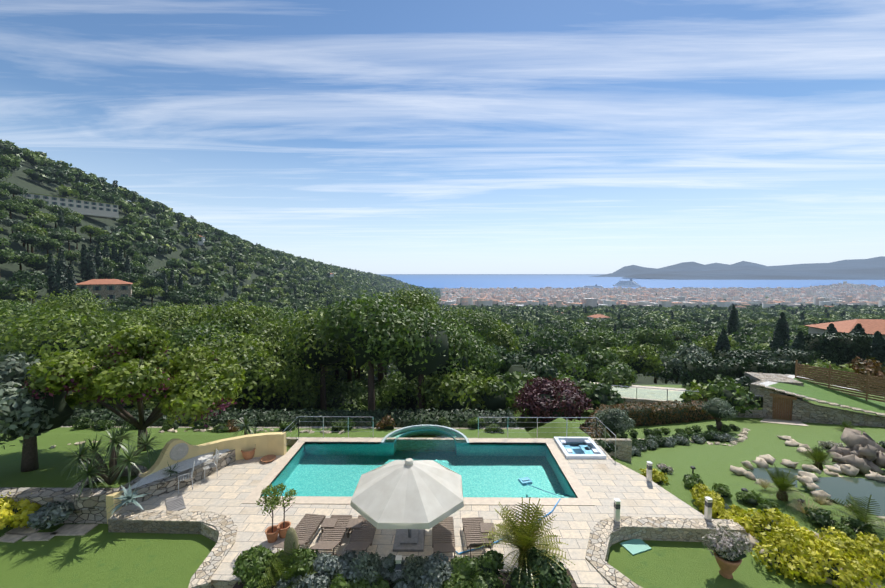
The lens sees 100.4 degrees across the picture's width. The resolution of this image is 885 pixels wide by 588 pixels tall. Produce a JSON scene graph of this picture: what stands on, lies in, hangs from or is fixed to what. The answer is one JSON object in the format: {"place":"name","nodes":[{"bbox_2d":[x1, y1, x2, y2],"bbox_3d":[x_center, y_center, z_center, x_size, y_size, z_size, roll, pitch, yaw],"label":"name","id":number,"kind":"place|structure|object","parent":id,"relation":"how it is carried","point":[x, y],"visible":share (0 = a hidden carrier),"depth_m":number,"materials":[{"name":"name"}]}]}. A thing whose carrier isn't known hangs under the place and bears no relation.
{"place":"outdoors","nodes":[
{"label":"outdoors","id":0,"kind":"place"},
{"bbox_2d":[0,427,531,487],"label":"lawn","id":1,"kind":"structure","parent":0,"point":[48,472],"depth_m":16.48,"materials":[{"name":"green plant"}]},
{"bbox_2d":[0,351,77,471],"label":"olive tree","id":2,"kind":"object","parent":1,"relation":"on","point":[14,368],"depth_m":14.05,"materials":[{"name":"plant"}]},
{"bbox_2d":[2,374,73,438],"bbox_3d":[-16.881,4.413,14.802,2.843,2.704,2.993,0,3,1],"label":"olive tree crown","id":3,"kind":"object","parent":2,"relation":"attached to","point":[63,410],"visible":0.25,"depth_m":14.69},
{"bbox_2d":[70,465,147,509],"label":"stone retaining wall","id":4,"kind":"structure","parent":1,"relation":"on","point":[86,501],"depth_m":12.50,"materials":[{"name":"stone"}]},
{"bbox_2d":[57,420,166,506],"bbox_3d":[-11.731,5.681,13.024,3.954,2.429,2.953,0,3,1],"label":"yucca cluster","id":5,"kind":"object","parent":1,"relation":"on","point":[129,456],"depth_m":12.87,"materials":[{"name":"plant"}]},
{"bbox_2d":[107,484,151,513],"bbox_3d":[-10.369,6.695,12.291,1.282,0.795,1.082,-3,4,-41],"label":"agave","id":6,"kind":"object","parent":1,"relation":"on","point":[129,495],"visible":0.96,"depth_m":12.28,"materials":[{"name":"green plant"}]},
{"bbox_2d":[19,324,245,450],"bbox_3d":[-14.057,4.521,16.625,10.754,6.329,6.492,0,3,1],"label":"judas tree","id":7,"kind":"object","parent":1,"relation":"on","point":[223,377],"depth_m":15.46,"materials":[{"name":"plant"}]},
{"bbox_2d":[230,412,266,434],"bbox_3d":[-8.803,6.467,16.949,2.290,2.027,1.834,0,3,1],"label":"shrub","id":8,"kind":"object","parent":1,"relation":"on","point":[246,424],"depth_m":17.02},
{"bbox_2d":[233,570,577,587],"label":"bed soil","id":9,"kind":"structure","parent":0,"point":[241,585],"depth_m":9.68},
{"bbox_2d":[271,549,293,581],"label":"green shrubs","id":10,"kind":"object","parent":9,"relation":"on","point":[277,555],"visible":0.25,"depth_m":9.59,"materials":[{"name":"green plant"}]},
{"bbox_2d":[257,542,318,587],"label":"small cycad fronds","id":11,"kind":"object","parent":9,"relation":"on","point":[293,569],"visible":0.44,"depth_m":9.37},
{"bbox_2d":[284,527,298,554],"bbox_3d":[-4.058,6.904,9.903,0.400,1.310,0.400,0,3,1],"label":"column cactus","id":12,"kind":"object","parent":9,"relation":"on","point":[291,537],"depth_m":9.77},
{"bbox_2d":[349,550,428,582],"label":"silver shrubs","id":13,"kind":"object","parent":9,"relation":"on","point":[372,559],"visible":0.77,"depth_m":9.42,"materials":[{"name":"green plant"}]},
{"bbox_2d":[474,497,574,587],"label":"big cycad fronds","id":14,"kind":"object","parent":9,"relation":"on","point":[520,534],"visible":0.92,"depth_m":9.97,"materials":[{"name":"plant"}]},
{"bbox_2d":[350,458,463,528],"bbox_3d":[-0.996,5.443,11.046,3.210,1.020,3.210,0,3,1],"label":"umbrella canopy","id":15,"kind":"object","parent":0,"point":[408,493],"visible":1,"depth_m":10.29,"materials":[{"name":"fabric"}]},
{"bbox_2d":[0,157,884,587],"bbox_3d":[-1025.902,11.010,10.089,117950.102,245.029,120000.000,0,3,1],"label":"ground","id":16,"kind":"structure","parent":0,"point":[98,557],"depth_m":13.38,"materials":[{"name":"green plant"}]},
{"bbox_2d":[0,524,97,542],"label":"lawn slabs","id":17,"kind":"structure","parent":16,"relation":"on","point":[13,535],"depth_m":11.98,"materials":[{"name":"stone"}]},
{"bbox_2d":[0,487,113,523],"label":"stone retaining wall","id":18,"kind":"structure","parent":16,"relation":"on","point":[41,496],"depth_m":12.50,"materials":[{"name":"stone"}]},
{"bbox_2d":[21,193,118,218],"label":"crest residence walls","id":19,"kind":"structure","parent":16,"relation":"on","point":[96,213],"depth_m":213.10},
{"bbox_2d":[18,194,116,211],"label":"windows","id":20,"kind":"structure","parent":19,"relation":"in","point":[62,199],"depth_m":206.71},
{"bbox_2d":[77,284,131,306],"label":"hill villa walls","id":21,"kind":"structure","parent":16,"relation":"on","point":[104,292],"depth_m":137.03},
{"bbox_2d":[76,279,132,284],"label":"roof","id":22,"kind":"structure","parent":21,"relation":"on","point":[102,281],"depth_m":137.01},
{"bbox_2d":[46,242,237,304],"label":"cypress trees","id":23,"kind":"object","parent":16,"relation":"on","point":[58,270],"depth_m":146.47,"materials":[{"name":"plant"}]},
{"bbox_2d":[106,432,286,523],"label":"yellow wall","id":24,"kind":"structure","parent":16,"relation":"on","point":[269,443],"depth_m":15.76,"materials":[{"name":"paint"}]},
{"bbox_2d":[170,443,188,460],"bbox_3d":[-10.381,6.231,14.552,0.050,0.660,0.660,2,4,34],"label":"wall medallion","id":25,"kind":"object","parent":24,"relation":"attached to","point":[179,451],"depth_m":14.53,"materials":[{"name":"stone"}]},
{"bbox_2d":[62,406,518,427],"bbox_3d":[-19.161,8.865,23.131,47.563,3.085,2.304,0,3,1],"label":"clipped hedge","id":26,"kind":"object","parent":16,"relation":"on","point":[109,414],"visible":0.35,"depth_m":22.82,"materials":[{"name":"green plant"}]},
{"bbox_2d":[61,426,523,428],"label":"retaining wall","id":27,"kind":"structure","parent":16,"relation":"on","point":[315,427],"depth_m":21.75,"materials":[{"name":"stone"}]},
{"bbox_2d":[0,218,627,370],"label":"olive trees","id":28,"kind":"object","parent":16,"relation":"on","point":[8,221],"visible":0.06,"depth_m":148.77,"materials":[{"name":"green plant"}]},
{"bbox_2d":[0,194,682,411],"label":"forest trunks","id":29,"kind":"object","parent":16,"relation":"on","point":[371,396],"visible":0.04,"depth_m":31.73,"materials":[{"name":"plant"}]},
{"bbox_2d":[50,428,749,447],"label":"shrubs","id":30,"kind":"object","parent":16,"relation":"on","point":[743,434],"visible":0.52,"depth_m":21.01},
{"bbox_2d":[0,210,808,413],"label":"trees","id":31,"kind":"object","parent":16,"relation":"on","point":[254,345],"visible":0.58,"depth_m":29.81,"materials":[{"name":"green plant"}]},
{"bbox_2d":[0,166,810,383],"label":"trees","id":32,"kind":"object","parent":16,"relation":"on","point":[22,278],"visible":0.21,"depth_m":150.78,"materials":[{"name":"green plant"}]},
{"bbox_2d":[260,429,576,496],"bbox_3d":[-0.849,7.855,16.251,11.500,1.350,5.830,0,3,1],"label":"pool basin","id":33,"kind":"object","parent":16,"relation":"on","point":[383,443],"visible":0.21,"depth_m":17.66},
{"bbox_2d":[262,427,575,497],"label":"pool water","id":34,"kind":"structure","parent":33,"relation":"in","point":[498,470],"depth_m":15.66,"materials":[{"name":"liquid"}]},
{"bbox_2d":[381,424,468,442],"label":"pool arch","id":35,"kind":"structure","parent":33,"relation":"in","point":[426,425],"depth_m":19.14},
{"bbox_2d":[4,164,845,317],"bbox_3d":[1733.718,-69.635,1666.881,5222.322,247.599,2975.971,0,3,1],"label":"olive trees","id":36,"kind":"object","parent":16,"relation":"on","point":[163,249],"visible":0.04,"depth_m":228.86,"materials":[{"name":"green plant"}]},
{"bbox_2d":[108,521,742,587],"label":"deck skirt","id":37,"kind":"object","parent":16,"relation":"on","point":[212,534],"visible":0.15,"depth_m":11.99,"materials":[{"name":"stone"}]},
{"bbox_2d":[111,439,743,587],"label":"deck","id":38,"kind":"structure","parent":16,"relation":"on","point":[229,489],"depth_m":12.52,"materials":[{"name":"stone"}]},
{"bbox_2d":[165,495,185,510],"bbox_3d":[-9.350,7.346,12.900,0.500,0.032,1.000,-3,4,-41],"label":"foot rest","id":39,"kind":"object","parent":38,"relation":"on","point":[176,503],"visible":0.92,"depth_m":12.90,"materials":[{"name":"grey"}]},
{"bbox_2d":[121,449,235,506],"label":"planter wall","id":40,"kind":"structure","parent":38,"relation":"on","point":[162,486],"depth_m":13.83,"materials":[{"name":"stone"}]},
{"bbox_2d":[120,449,229,490],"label":"planter pebbles","id":41,"kind":"object","parent":40,"relation":"in","point":[160,474],"visible":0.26,"depth_m":14.28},
{"bbox_2d":[178,459,194,493],"bbox_3d":[-9.617,6.830,13.851,0.543,0.962,0.462,-2,4,-35],"label":"garden chair","id":42,"kind":"object","parent":38,"relation":"on","point":[191,475],"visible":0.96,"depth_m":13.79,"materials":[{"name":"grey paint"}]},
{"bbox_2d":[202,449,218,480],"bbox_3d":[-9.223,6.785,14.662,0.544,0.962,0.463,-3,4,-44],"label":"garden chair","id":43,"kind":"object","parent":38,"relation":"on","point":[216,460],"visible":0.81,"depth_m":14.64,"materials":[{"name":"grey paint"}]},
{"bbox_2d":[241,448,275,462],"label":"terracotta pots","id":44,"kind":"object","parent":38,"relation":"on","point":[248,455],"visible":0.83,"depth_m":15.96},
{"bbox_2d":[265,521,290,542],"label":"plant pots","id":45,"kind":"object","parent":38,"relation":"on","point":[277,529],"visible":0.92,"depth_m":11.22,"materials":[{"name":"ceramic"}]},
{"bbox_2d":[256,484,280,532],"bbox_3d":[-5.183,6.506,11.115,0.766,1.413,0.848,0,3,1],"label":"potted citrus","id":46,"kind":"object","parent":45,"relation":"on","point":[267,489],"depth_m":11.03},
{"bbox_2d":[265,483,296,527],"bbox_3d":[-4.887,6.502,11.350,0.875,1.394,0.792,0,3,1],"label":"potted citrus","id":47,"kind":"object","parent":45,"relation":"on","point":[288,494],"depth_m":11.31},
{"bbox_2d":[273,513,325,550],"bbox_3d":[-4.209,7.155,10.967,0.710,0.631,1.888,0,3,7],"label":"sun lounger","id":48,"kind":"object","parent":38,"relation":"on","point":[304,528],"visible":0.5,"depth_m":11.27,"materials":[{"name":"brown wood"}]},
{"bbox_2d":[310,515,351,555],"bbox_3d":[-3.278,7.157,10.934,0.721,0.631,1.900,0,3,1],"label":"sun lounger","id":49,"kind":"object","parent":38,"relation":"on","point":[337,532],"visible":0.71,"depth_m":10.93,"materials":[{"name":"brown wood"}]},
{"bbox_2d":[344,515,375,551],"bbox_3d":[-2.360,7.158,10.907,0.712,0.631,1.894,0,3,1],"label":"sun lounger","id":50,"kind":"object","parent":38,"relation":"on","point":[361,540],"visible":0.62,"depth_m":10.84,"materials":[{"name":"brown wood"}]},
{"bbox_2d":[320,518,494,541],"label":"side tables","id":51,"kind":"object","parent":38,"relation":"on","point":[353,523],"visible":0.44,"depth_m":11.36,"materials":[{"name":"brown wood"}]},
{"bbox_2d":[393,529,424,551],"bbox_3d":[-0.996,7.251,11.146,0.900,0.420,0.900,0,3,1],"label":"umbrella base","id":52,"kind":"object","parent":38,"relation":"on","point":[408,540],"visible":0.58,"depth_m":11.02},
{"bbox_2d":[242,438,594,505],"bbox_3d":[-0.856,7.262,15.467,12.340,0.120,5.170,0,3,1],"label":"pool coping","id":53,"kind":"object","parent":38,"relation":"on","point":[582,498],"visible":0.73,"depth_m":13.89,"materials":[{"name":"stone"}]},
{"bbox_2d":[108,510,745,587],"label":"deck kerbs","id":54,"kind":"structure","parent":38,"relation":"on","point":[664,529],"depth_m":11.70,"materials":[{"name":"stone"}]},
{"bbox_2d":[432,517,455,557],"bbox_3d":[0.038,7.162,10.836,0.757,0.631,1.911,0,3,1],"label":"sun lounger","id":55,"kind":"object","parent":38,"relation":"on","point":[443,538],"visible":0.75,"depth_m":10.84,"materials":[{"name":"brown wood"}]},
{"bbox_2d":[282,416,615,458],"bbox_3d":[0.210,6.620,17.184,14.730,1.012,2.080,0,3,1],"label":"railing","id":56,"kind":"object","parent":38,"relation":"on","point":[537,422],"visible":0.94,"depth_m":18.15,"materials":[{"name":"silver metal"}]},
{"bbox_2d":[462,517,491,557],"bbox_3d":[1.002,7.075,10.837,0.710,0.805,1.820,0,3,-3],"label":"sun lounger","id":57,"kind":"object","parent":38,"relation":"on","point":[472,532],"visible":0.75,"depth_m":11.02,"materials":[{"name":"brown wood"}]},
{"bbox_2d":[395,461,712,577],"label":"bollard lights","id":58,"kind":"object","parent":38,"relation":"on","point":[707,517],"visible":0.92,"depth_m":11.98},
{"bbox_2d":[396,465,711,569],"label":"bollard lenses","id":59,"kind":"object","parent":58,"relation":"attached to","point":[616,506],"visible":0.77,"depth_m":11.91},
{"bbox_2d":[554,437,606,458],"bbox_3d":[6.284,7.465,17.049,1.750,0.940,1.900,0,3,1],"label":"hot tub","id":60,"kind":"object","parent":38,"relation":"on","point":[597,451],"visible":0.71,"depth_m":16.66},
{"bbox_2d":[57,209,818,343],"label":"trees","id":61,"kind":"object","parent":16,"relation":"on","point":[60,213],"visible":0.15,"depth_m":172.24,"materials":[{"name":"green plant"}]},
{"bbox_2d":[0,167,884,410],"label":"broadleaf trees","id":62,"kind":"object","parent":16,"relation":"on","point":[393,322],"visible":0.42,"depth_m":33.25,"materials":[{"name":"green plant"}]},
{"bbox_2d":[0,145,884,328],"bbox_3d":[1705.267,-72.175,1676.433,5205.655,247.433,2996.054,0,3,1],"label":"trees","id":63,"kind":"object","parent":16,"relation":"on","point":[66,174],"visible":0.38,"depth_m":328.79,"materials":[{"name":"green plant"}]},
{"bbox_2d":[0,468,884,587],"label":"yellow flowering shrubs","id":64,"kind":"object","parent":16,"relation":"on","point":[809,549],"visible":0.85,"depth_m":10.85,"materials":[{"name":"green plant"}]},
{"bbox_2d":[0,143,884,411],"bbox_3d":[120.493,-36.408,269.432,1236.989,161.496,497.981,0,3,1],"label":"trees","id":65,"kind":"object","parent":16,"relation":"on","point":[432,364],"visible":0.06,"depth_m":32.62,"materials":[{"name":"green"}]},
{"bbox_2d":[0,140,884,327],"bbox_3d":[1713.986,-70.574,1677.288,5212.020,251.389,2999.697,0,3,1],"label":"forest broadleaf","id":66,"kind":"object","parent":16,"relation":"on","point":[92,196],"visible":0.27,"depth_m":301.60,"materials":[{"name":"green plant"}]},
{"bbox_2d":[0,139,884,323],"bbox_3d":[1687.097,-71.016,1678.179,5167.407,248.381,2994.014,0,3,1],"label":"trees","id":67,"kind":"object","parent":16,"relation":"on","point":[198,270],"visible":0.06,"depth_m":314.44,"materials":[{"name":"green plant"}]},
{"bbox_2d":[6,401,884,587],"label":"shrubs","id":68,"kind":"object","parent":16,"relation":"on","point":[714,411],"visible":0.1,"depth_m":22.26,"materials":[{"name":"plant"}]},
{"bbox_2d":[27,432,884,587],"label":"shrubs","id":69,"kind":"object","parent":16,"relation":"on","point":[327,566],"visible":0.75,"depth_m":9.53,"materials":[{"name":"green plant"}]},
{"bbox_2d":[71,416,876,587],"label":"green shrubs","id":70,"kind":"object","parent":16,"relation":"on","point":[251,564],"depth_m":9.64,"materials":[{"name":"plant"}]},
{"bbox_2d":[74,174,884,323],"bbox_3d":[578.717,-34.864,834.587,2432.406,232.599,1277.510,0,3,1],"label":"trees","id":71,"kind":"object","parent":16,"relation":"on","point":[801,318],"visible":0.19,"depth_m":397.11,"materials":[{"name":"green plant"}]},
{"bbox_2d":[225,398,734,437],"bbox_3d":[-1.494,9.203,23.297,60.800,4.419,9.462,-1,3,-11],"label":"photinia hedge","id":72,"kind":"object","parent":16,"relation":"on","point":[384,420],"visible":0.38,"depth_m":28.14,"materials":[{"name":"green plant"}]},
{"bbox_2d":[471,328,624,408],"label":"trees","id":73,"kind":"object","parent":16,"relation":"on","point":[545,369],"visible":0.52,"depth_m":37.30,"materials":[{"name":"green plant"}]},
{"bbox_2d":[512,376,592,421],"bbox_3d":[7.533,9.193,25.927,5.485,6.322,4.883,0,3,1],"label":"purple plum","id":74,"kind":"object","parent":16,"relation":"on","point":[539,387],"visible":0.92,"depth_m":24.94,"materials":[{"name":"plant"}]},
{"bbox_2d":[529,386,578,421],"bbox_3d":[7.662,7.852,25.637,3.377,2.881,3.584,0,3,1],"label":"shrub","id":75,"kind":"object","parent":74,"relation":"attached to","point":[551,398],"visible":0.25,"depth_m":24.91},
{"bbox_2d":[592,407,635,437],"bbox_3d":[9.857,7.781,21.325,2.225,2.484,2.264,0,3,1],"label":"cloud olive","id":76,"kind":"object","parent":16,"relation":"on","point":[606,416],"depth_m":20.91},
{"bbox_2d":[468,327,769,419],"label":"trees","id":77,"kind":"object","parent":16,"relation":"on","point":[614,371],"visible":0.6,"depth_m":40.36,"materials":[{"name":"green plant"}]},
{"bbox_2d":[620,539,651,554],"bbox_3d":[5.998,7.836,11.448,0.750,0.050,0.500,-1,3,-19],"label":"glass panel","id":78,"kind":"object","parent":16,"relation":"on","point":[634,546],"visible":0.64,"depth_m":11.41,"materials":[{"name":"teal"}]},
{"bbox_2d":[437,283,884,308],"bbox_3d":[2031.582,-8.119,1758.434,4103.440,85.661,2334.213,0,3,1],"label":"city walls","id":79,"kind":"structure","parent":16,"relation":"on","point":[852,294],"depth_m":1739.02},
{"bbox_2d":[437,284,876,306],"bbox_3d":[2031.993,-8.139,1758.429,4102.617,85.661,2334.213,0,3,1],"label":"city buildings","id":80,"kind":"structure","parent":79,"relation":"on","point":[747,294],"depth_m":1592.25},
{"bbox_2d":[464,318,865,410],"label":"trees","id":81,"kind":"object","parent":16,"relation":"on","point":[505,337],"visible":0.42,"depth_m":48.85,"materials":[{"name":"green plant"}]},
{"bbox_2d":[473,313,884,412],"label":"trees","id":82,"kind":"object","parent":16,"relation":"on","point":[498,402],"visible":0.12,"depth_m":40.13,"materials":[{"name":"green"}]},
{"bbox_2d":[659,343,712,376],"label":"olive trees","id":83,"kind":"object","parent":16,"relation":"on","point":[691,352],"visible":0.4,"depth_m":54.00,"materials":[{"name":"green plant"}]},
{"bbox_2d":[622,372,803,417],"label":"neighbour terrace wall","id":84,"kind":"structure","parent":16,"relation":"on","point":[757,377],"depth_m":33.00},
{"bbox_2d":[578,381,756,408],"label":"terrace paving","id":85,"kind":"structure","parent":84,"relation":"on","point":[660,388],"depth_m":36.71,"materials":[{"name":"stone"}]},
{"bbox_2d":[610,386,762,407],"bbox_3d":[20.170,9.098,33.091,15.000,0.900,0.015,1,3,15],"label":"court","id":86,"kind":"object","parent":85,"relation":"on","point":[650,394],"visible":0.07,"depth_m":33.30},
{"bbox_2d":[702,397,737,431],"bbox_3d":[19.668,8.611,26.083,1.957,2.486,2.127,0,3,1],"label":"small tree","id":87,"kind":"object","parent":16,"relation":"on","point":[718,402],"depth_m":25.94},
{"bbox_2d":[702,522,752,578],"bbox_3d":[8.008,7.275,10.379,1.289,1.297,1.048,0,3,1],"label":"flower urn","id":88,"kind":"object","parent":16,"relation":"on","point":[737,540],"depth_m":10.17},
{"bbox_2d":[656,441,846,473],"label":"planting flowers","id":89,"kind":"object","parent":16,"relation":"on","point":[661,466],"visible":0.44,"depth_m":20.39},
{"bbox_2d":[680,332,873,393],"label":"clipped hedges","id":90,"kind":"object","parent":16,"relation":"on","point":[744,361],"visible":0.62,"depth_m":44.96,"materials":[{"name":"green plant"}]},
{"bbox_2d":[748,467,809,487],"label":"pond","id":91,"kind":"structure","parent":16,"relation":"on","point":[760,473],"depth_m":16.50,"materials":[{"name":"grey liquid"}]},
{"bbox_2d":[751,464,815,507],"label":"rockery cycad fronds","id":92,"kind":"object","parent":16,"relation":"on","point":[781,481],"visible":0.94,"depth_m":13.83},
{"bbox_2d":[760,419,807,425],"bbox_3d":[27.314,10.245,29.608,2.832,0.771,2.350,3,4,40],"label":"garage apron","id":93,"kind":"object","parent":16,"relation":"on","point":[783,422],"visible":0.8,"depth_m":29.75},
{"bbox_2d":[755,478,834,517],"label":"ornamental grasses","id":94,"kind":"object","parent":16,"relation":"on","point":[821,501],"visible":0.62,"depth_m":13.30,"materials":[{"name":"green plant"}]},
{"bbox_2d":[714,304,884,364],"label":"cypress trees","id":95,"kind":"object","parent":16,"relation":"on","point":[778,341],"depth_m":55.68,"materials":[{"name":"green plant"}]},
{"bbox_2d":[730,436,884,587],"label":"rocks","id":96,"kind":"object","parent":16,"relation":"on","point":[805,479],"visible":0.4,"depth_m":15.80,"materials":[{"name":"stone"}]},
{"bbox_2d":[750,374,884,426],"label":"garage stone walls","id":97,"kind":"structure","parent":16,"relation":"on","point":[804,411],"depth_m":29.24,"materials":[{"name":"stone"}]},
{"bbox_2d":[770,393,796,420],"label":"wooden door","id":98,"kind":"structure","parent":97,"relation":"in","point":[780,406],"depth_m":30.62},
{"bbox_2d":[756,384,884,416],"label":"garage roof coping","id":99,"kind":"object","parent":97,"relation":"on","point":[825,402],"visible":1,"depth_m":28.92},
{"bbox_2d":[795,360,884,401],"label":"timber fence","id":100,"kind":"object","parent":97,"relation":"on","point":[867,383],"visible":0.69,"depth_m":30.97,"materials":[{"name":"brown wood"}]},
{"bbox_2d":[796,445,839,468],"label":"rockery cycad fronds","id":101,"kind":"object","parent":16,"relation":"on","point":[821,456],"visible":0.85,"depth_m":17.25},
{"bbox_2d":[828,418,861,433],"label":"rockery cycad fronds","id":102,"kind":"object","parent":16,"relation":"on","point":[846,425],"visible":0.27,"depth_m":24.01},
{"bbox_2d":[826,428,884,474],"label":"boulders","id":103,"kind":"object","parent":16,"relation":"on","point":[864,453],"visible":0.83,"depth_m":17.03,"materials":[{"name":"stone"}]},
{"bbox_2d":[827,493,884,538],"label":"rockery cycad fronds","id":104,"kind":"object","parent":16,"relation":"on","point":[861,512],"visible":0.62,"depth_m":12.17,"materials":[{"name":"plant"}]},
{"bbox_2d":[842,356,884,390],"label":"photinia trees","id":105,"kind":"object","parent":16,"relation":"on","point":[863,367],"visible":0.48,"depth_m":38.43,"materials":[{"name":"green plant"}]},
{"bbox_2d":[0,0,884,273],"label":"sky","id":106,"kind":"structure","parent":0,"point":[373,136],"materials":[{"name":"blue"}]},
{"bbox_2d":[286,437,631,462],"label":"pool terrace wall","id":107,"kind":"structure","parent":0,"point":[624,449],"depth_m":18.07,"materials":[{"name":"stone"}]},
{"bbox_2d":[562,442,593,453],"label":"jacuzzi water","id":108,"kind":"structure","parent":0,"point":[579,447],"depth_m":17.26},
{"bbox_2d":[379,274,884,288],"bbox_3d":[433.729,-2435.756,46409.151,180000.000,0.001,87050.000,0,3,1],"label":"sea water","id":109,"kind":"structure","parent":0,"point":[536,281],"depth_m":6130.28,"materials":[{"name":"blue liquid"}]},
{"bbox_2d":[613,281,640,286],"bbox_3d":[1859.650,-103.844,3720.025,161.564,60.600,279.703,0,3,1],"label":"cruise ship","id":110,"kind":"object","parent":109,"relation":"on","point":[632,284],"visible":0.85,"depth_m":3662.32},
{"bbox_2d":[588,256,884,276],"bbox_3d":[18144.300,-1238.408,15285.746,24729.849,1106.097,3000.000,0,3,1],"label":"mountains","id":111,"kind":"structure","parent":0,"point":[624,271],"depth_m":16041.47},
{"bbox_2d":[622,267,884,279],"bbox_3d":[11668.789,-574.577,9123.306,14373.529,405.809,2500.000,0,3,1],"label":"mountain range","id":112,"kind":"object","parent":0,"point":[875,273],"visible":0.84,"depth_m":8978.40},
{"bbox_2d":[759,375,877,412],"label":"garage roof pebbles","id":113,"kind":"object","parent":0,"point":[767,383],"visible":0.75,"depth_m":32.06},
{"bbox_2d":[769,378,884,413],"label":"grass roof","id":114,"kind":"structure","parent":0,"point":[815,391],"depth_m":30.42,"materials":[{"name":"plant"}]},
{"bbox_2d":[804,319,884,334],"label":"tiled roof","id":115,"kind":"structure","parent":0,"point":[871,326],"depth_m":64.81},
{"bbox_2d":[806,477,884,516],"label":"pond","id":116,"kind":"structure","parent":0,"point":[840,488],"depth_m":14.57,"materials":[{"name":"teal liquid"}]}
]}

